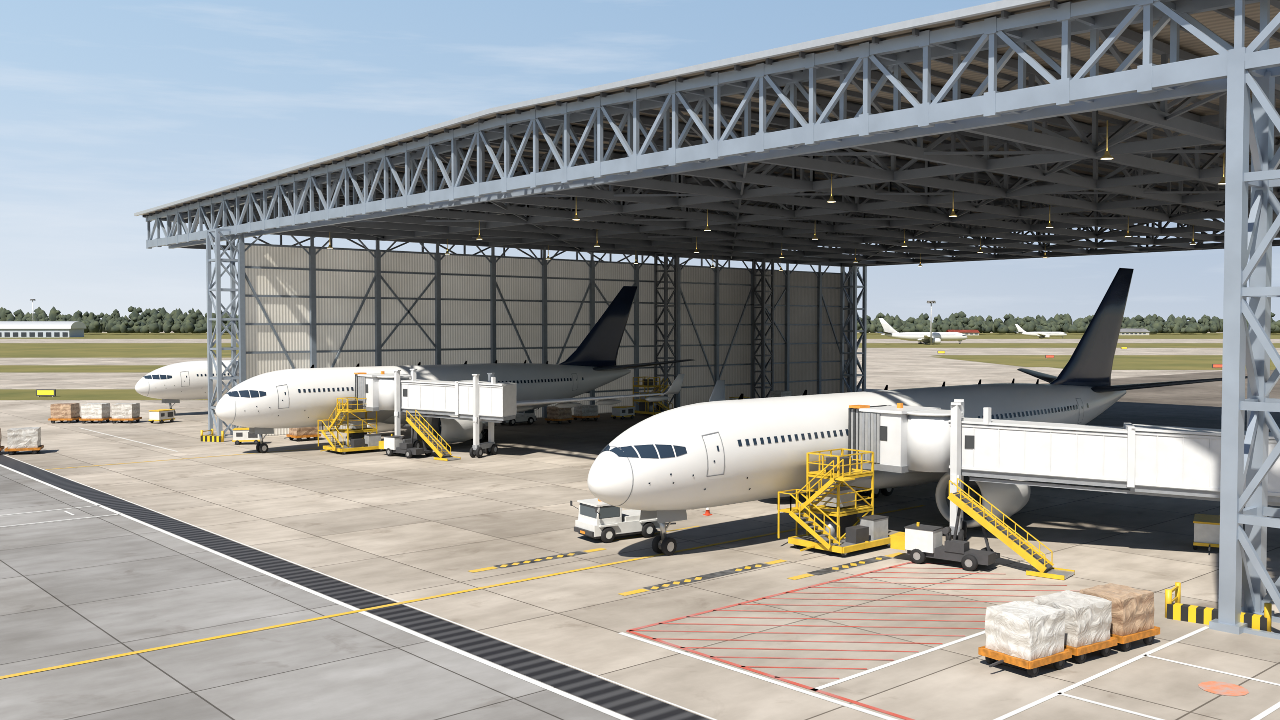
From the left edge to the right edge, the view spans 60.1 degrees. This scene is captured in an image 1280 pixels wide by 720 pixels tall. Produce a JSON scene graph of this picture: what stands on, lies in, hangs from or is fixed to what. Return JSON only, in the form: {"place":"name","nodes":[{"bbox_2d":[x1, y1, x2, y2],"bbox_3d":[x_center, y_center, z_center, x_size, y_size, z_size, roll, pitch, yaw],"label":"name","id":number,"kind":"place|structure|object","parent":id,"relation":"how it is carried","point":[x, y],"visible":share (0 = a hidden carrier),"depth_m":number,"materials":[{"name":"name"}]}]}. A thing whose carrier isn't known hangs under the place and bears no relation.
{"place":"outdoors","nodes":[
{"label":"outdoors","id":0,"kind":"place"},
{"bbox_2d":[0,330,1279,719],"bbox_3d":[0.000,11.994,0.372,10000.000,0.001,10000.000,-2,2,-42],"label":"ground","id":1,"kind":"structure","parent":0,"point":[395,526],"depth_m":51.66,"materials":[{"name":"concrete"}]},
{"bbox_2d":[0,427,4,451],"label":"cargo dolly","id":2,"kind":"object","parent":1,"relation":"on","point":[2,447],"visible":0.98,"depth_m":104.21,"materials":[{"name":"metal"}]},
{"bbox_2d":[0,426,43,454],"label":"cargo dolly","id":3,"kind":"object","parent":1,"relation":"on","point":[24,439],"visible":1,"depth_m":103.04,"materials":[{"name":"plastic"}]},
{"bbox_2d":[47,402,81,423],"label":"cargo dolly","id":4,"kind":"object","parent":1,"relation":"on","point":[69,412],"visible":0.96,"depth_m":135.97,"materials":[{"name":"plastic"}]},
{"bbox_2d":[78,402,111,423],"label":"cargo dolly","id":5,"kind":"object","parent":1,"relation":"on","point":[100,412],"visible":0.99,"depth_m":135.89,"materials":[{"name":"plastic"}]},
{"bbox_2d":[107,402,142,423],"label":"cargo dolly","id":6,"kind":"object","parent":1,"relation":"on","point":[129,412],"visible":1,"depth_m":135.95,"materials":[{"name":"plastic"}]},
{"bbox_2d":[148,408,175,423],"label":"ground power unit","id":7,"kind":"object","parent":1,"relation":"on","point":[161,415],"visible":1,"depth_m":135.99,"materials":[{"name":"metal"}]},
{"bbox_2d":[135,359,239,414],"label":"airliner","id":8,"kind":"object","parent":1,"relation":"on","point":[174,383],"visible":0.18,"depth_m":146.93,"materials":[{"name":"white metal"}]},
{"bbox_2d":[143,370,239,396],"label":"windows and doors","id":9,"kind":"structure","parent":8,"relation":"in","point":[155,376],"depth_m":145.39,"materials":[{"name":"black glass"}]},
{"bbox_2d":[200,428,224,441],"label":"safety barrier","id":10,"kind":"object","parent":1,"relation":"on","point":[212,438],"visible":0.98,"depth_m":114.56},
{"bbox_2d":[223,427,263,444],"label":"aircraft tug","id":11,"kind":"object","parent":1,"relation":"on","point":[240,435],"visible":0.91,"depth_m":111.54,"materials":[{"name":"metal"}]},
{"bbox_2d":[284,426,320,441],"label":"cargo dolly","id":12,"kind":"object","parent":1,"relation":"on","point":[298,433],"visible":0.83,"depth_m":115.25,"materials":[{"name":"plastic"}]},
{"bbox_2d":[317,396,383,454],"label":"maintenance platform","id":13,"kind":"structure","parent":1,"relation":"on","point":[358,438],"depth_m":105.33,"materials":[{"name":"yellow metal"}]},
{"bbox_2d":[0,453,710,719],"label":"drain channel","id":14,"kind":"object","parent":1,"relation":"on","point":[614,697],"depth_m":45.01,"materials":[{"name":"black metal"}]},
{"bbox_2d":[378,409,460,460],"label":"mobile stairs","id":15,"kind":"object","parent":1,"relation":"on","point":[391,443],"visible":1,"depth_m":100.92,"materials":[{"name":"metal"}]},
{"bbox_2d":[354,368,516,457],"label":"jet bridge","id":16,"kind":"structure","parent":1,"relation":"on","point":[491,401],"depth_m":102.56,"materials":[{"name":"metal"}]},
{"bbox_2d":[215,285,695,452],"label":"airliner","id":17,"kind":"object","parent":1,"relation":"on","point":[265,403],"visible":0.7,"depth_m":110.04,"materials":[{"name":"white metal"}]},
{"bbox_2d":[223,373,583,423],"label":"windows and doors","id":18,"kind":"structure","parent":17,"relation":"in","point":[243,393],"depth_m":102.82,"materials":[{"name":"black glass"}]},
{"bbox_2d":[499,407,538,425],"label":"tractor","id":19,"kind":"object","parent":1,"relation":"on","point":[528,416],"visible":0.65,"depth_m":134.35,"materials":[{"name":"white metal"}]},
{"bbox_2d":[544,405,573,423],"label":"cargo dolly","id":20,"kind":"object","parent":1,"relation":"on","point":[555,413],"visible":0.95,"depth_m":135.68,"materials":[{"name":"plastic"}]},
{"bbox_2d":[571,404,599,420],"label":"cargo dolly","id":21,"kind":"object","parent":1,"relation":"on","point":[583,412],"visible":1,"depth_m":139.80,"materials":[{"name":"plastic"}]},
{"bbox_2d":[610,405,635,419],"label":"ground power unit","id":22,"kind":"object","parent":1,"relation":"on","point":[622,412],"visible":1,"depth_m":142.06,"materials":[{"name":"metal"}]},
{"bbox_2d":[569,497,676,542],"bbox_3d":[-0.636,8.890,63.259,6.165,2.289,2.897,-1,2,-34],"label":"tow tractor","id":23,"kind":"object","parent":1,"relation":"on","point":[605,522],"visible":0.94,"depth_m":61.73,"materials":[{"name":"white metal"}]},
{"bbox_2d":[632,376,672,415],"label":"maintenance platform","id":24,"kind":"structure","parent":1,"relation":"on","point":[647,407],"depth_m":148.15,"materials":[{"name":"yellow metal"}]},
{"bbox_2d":[134,0,1279,639],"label":"aircraft hangar","id":25,"kind":"structure","parent":1,"relation":"on","point":[943,137],"depth_m":90.69,"materials":[{"name":"metal"}]},
{"bbox_2d":[703,507,712,515],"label":"traffic cone","id":26,"kind":"object","parent":1,"relation":"on","point":[707,512],"visible":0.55,"depth_m":70.09,"materials":[{"name":"orange plastic"}]},
{"bbox_2d":[777,448,890,556],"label":"maintenance platform","id":27,"kind":"structure","parent":1,"relation":"on","point":[841,531],"depth_m":59.59,"materials":[{"name":"yellow metal"}]},
{"bbox_2d":[587,267,1247,555],"bbox_3d":[21.893,1.163,78.599,55.349,16.793,41.345,0,2,-8],"label":"airliner","id":28,"kind":"object","parent":1,"relation":"on","point":[718,448],"visible":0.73,"depth_m":61.48,"materials":[{"name":"white metal"}]},
{"bbox_2d":[599,397,1088,505],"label":"windows and doors","id":29,"kind":"structure","parent":28,"relation":"in","point":[646,450],"depth_m":55.66,"materials":[{"name":"black glass"}]},
{"bbox_2d":[937,350,945,353],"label":"taxiway sign","id":30,"kind":"object","parent":1,"relation":"on","point":[941,352],"visible":1,"depth_m":469.94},
{"bbox_2d":[890,477,1074,579],"bbox_3d":[16.909,8.185,54.995,8.450,4.211,2.550,1,2,38],"label":"mobile stairs","id":31,"kind":"object","parent":1,"relation":"on","point":[919,542],"visible":1,"depth_m":54.99,"materials":[{"name":"metal"}]},
{"bbox_2d":[978,600,1071,676],"bbox_3d":[13.265,9.763,38.768,3.143,2.082,2.130,-1,2,-35],"label":"cargo dolly","id":32,"kind":"object","parent":1,"relation":"on","point":[1029,635],"visible":1,"depth_m":38.34,"materials":[{"name":"plastic"}]},
{"bbox_2d":[848,398,1279,540],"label":"jet bridge","id":33,"kind":"structure","parent":1,"relation":"on","point":[1173,461],"depth_m":58.68,"materials":[{"name":"metal"}]},
{"bbox_2d":[1033,589,1117,662],"bbox_3d":[15.513,9.730,40.304,3.143,2.052,2.130,-1,2,-34],"label":"cargo dolly","id":34,"kind":"object","parent":1,"relation":"on","point":[1087,620],"visible":0.59,"depth_m":39.73,"materials":[{"name":"plastic"}]},
{"bbox_2d":[1079,582,1160,650],"bbox_3d":[17.761,9.714,41.764,3.143,1.995,2.130,-1,2,-34],"label":"cargo dolly","id":35,"kind":"object","parent":1,"relation":"on","point":[1132,612],"visible":0.52,"depth_m":41.17,"materials":[{"name":"plastic"}]},
{"bbox_2d":[1120,346,1127,349],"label":"taxiway sign","id":36,"kind":"object","parent":1,"relation":"on","point":[1121,348],"visible":1,"depth_m":559.90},
{"bbox_2d":[1193,513,1219,550],"bbox_3d":[30.588,9.360,59.363,1.600,1.588,3.704,1,2,28],"label":"ground power unit","id":37,"kind":"object","parent":1,"relation":"on","point":[1206,529],"visible":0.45,"depth_m":58.75,"materials":[{"name":"metal"}]},
{"bbox_2d":[1164,581,1271,631],"bbox_3d":[23.623,10.036,45.014,3.847,1.150,1.935,1,2,38],"label":"safety barrier","id":38,"kind":"object","parent":1,"relation":"on","point":[1177,609],"visible":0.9,"depth_m":44.67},
{"bbox_2d":[0,0,1279,323],"bbox_3d":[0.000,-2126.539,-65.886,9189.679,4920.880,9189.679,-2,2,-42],"label":"sky","id":39,"kind":"structure","parent":0,"point":[115,115],"depth_m":4225.64,"materials":[{"name":"blue"}]},
{"bbox_2d":[0,427,1279,719],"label":"painted pavement","id":40,"kind":"structure","parent":0,"point":[1222,688],"depth_m":43.47,"materials":[{"name":"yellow paint"}]},
{"bbox_2d":[0,332,1279,399],"bbox_3d":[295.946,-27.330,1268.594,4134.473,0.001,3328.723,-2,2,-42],"label":"grass","id":41,"kind":"structure","parent":0,"point":[1162,362],"depth_m":463.83,"materials":[{"name":"green plant"}]},
{"bbox_2d":[29,298,35,320],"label":"light mast","id":42,"kind":"object","parent":41,"relation":"on","point":[33,299],"visible":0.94,"depth_m":1193.61,"materials":[{"name":"metal"}]},
{"bbox_2d":[0,328,83,337],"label":"walls","id":43,"kind":"structure","parent":41,"relation":"on","point":[75,332],"depth_m":1133.17,"materials":[{"name":"white paint"}]},
{"bbox_2d":[0,331,67,336],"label":"building windows","id":44,"kind":"structure","parent":43,"relation":"attached to","point":[32,334],"depth_m":1131.75,"materials":[{"name":"black glass"}]},
{"bbox_2d":[0,320,86,328],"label":"curved roof","id":45,"kind":"structure","parent":43,"relation":"on","point":[40,324],"depth_m":1135.18,"materials":[{"name":"grey metal"}]},
{"bbox_2d":[35,389,56,396],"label":"taxiway sign","id":46,"kind":"object","parent":41,"relation":"on","point":[45,392],"visible":1,"depth_m":186.07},
{"bbox_2d":[0,306,1279,333],"bbox_3d":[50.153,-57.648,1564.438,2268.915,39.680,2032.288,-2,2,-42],"label":"distant trees","id":47,"kind":"object","parent":41,"relation":"on","point":[153,320],"visible":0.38,"depth_m":1528.69,"materials":[{"name":"green plant"}]},
{"bbox_2d":[874,318,967,343],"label":"airliner","id":48,"kind":"object","parent":41,"relation":"on","point":[924,337],"visible":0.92,"depth_m":714.83,"materials":[{"name":"white metal"}]},
{"bbox_2d":[899,334,965,335],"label":"windows and doors","id":49,"kind":"structure","parent":48,"relation":"in","point":[899,334],"depth_m":714.96,"materials":[{"name":"glass"}]},
{"bbox_2d":[926,300,935,344],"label":"light mast","id":50,"kind":"object","parent":41,"relation":"on","point":[931,301],"visible":0.96,"depth_m":699.19,"materials":[{"name":"metal"}]},
{"bbox_2d":[945,329,979,334],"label":"airport building","id":51,"kind":"structure","parent":41,"relation":"on","point":[970,332],"depth_m":1372.62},
{"bbox_2d":[1015,323,1066,337],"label":"airliner","id":52,"kind":"object","parent":41,"relation":"on","point":[1042,334],"visible":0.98,"depth_m":1051.59,"materials":[{"name":"white metal"}]},
{"bbox_2d":[1044,354,1054,358],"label":"taxiway sign","id":53,"kind":"object","parent":41,"relation":"on","point":[1046,356],"visible":0.96,"depth_m":404.97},
{"bbox_2d":[1119,328,1150,334],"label":"airport building","id":54,"kind":"structure","parent":41,"relation":"on","point":[1134,331],"depth_m":1391.52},
{"bbox_2d":[1211,363,1222,368],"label":"taxiway sign","id":55,"kind":"object","parent":41,"relation":"on","point":[1214,365],"visible":0.75,"depth_m":310.01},
{"bbox_2d":[728,396,750,399],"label":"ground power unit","id":56,"kind":"object","parent":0,"point":[736,397],"visible":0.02,"depth_m":161.19,"materials":[{"name":"metal"}]},
{"bbox_2d":[770,390,791,397],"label":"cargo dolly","id":57,"kind":"object","parent":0,"point":[778,393],"visible":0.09,"depth_m":165.46,"materials":[{"name":"plastic"}]}
]}

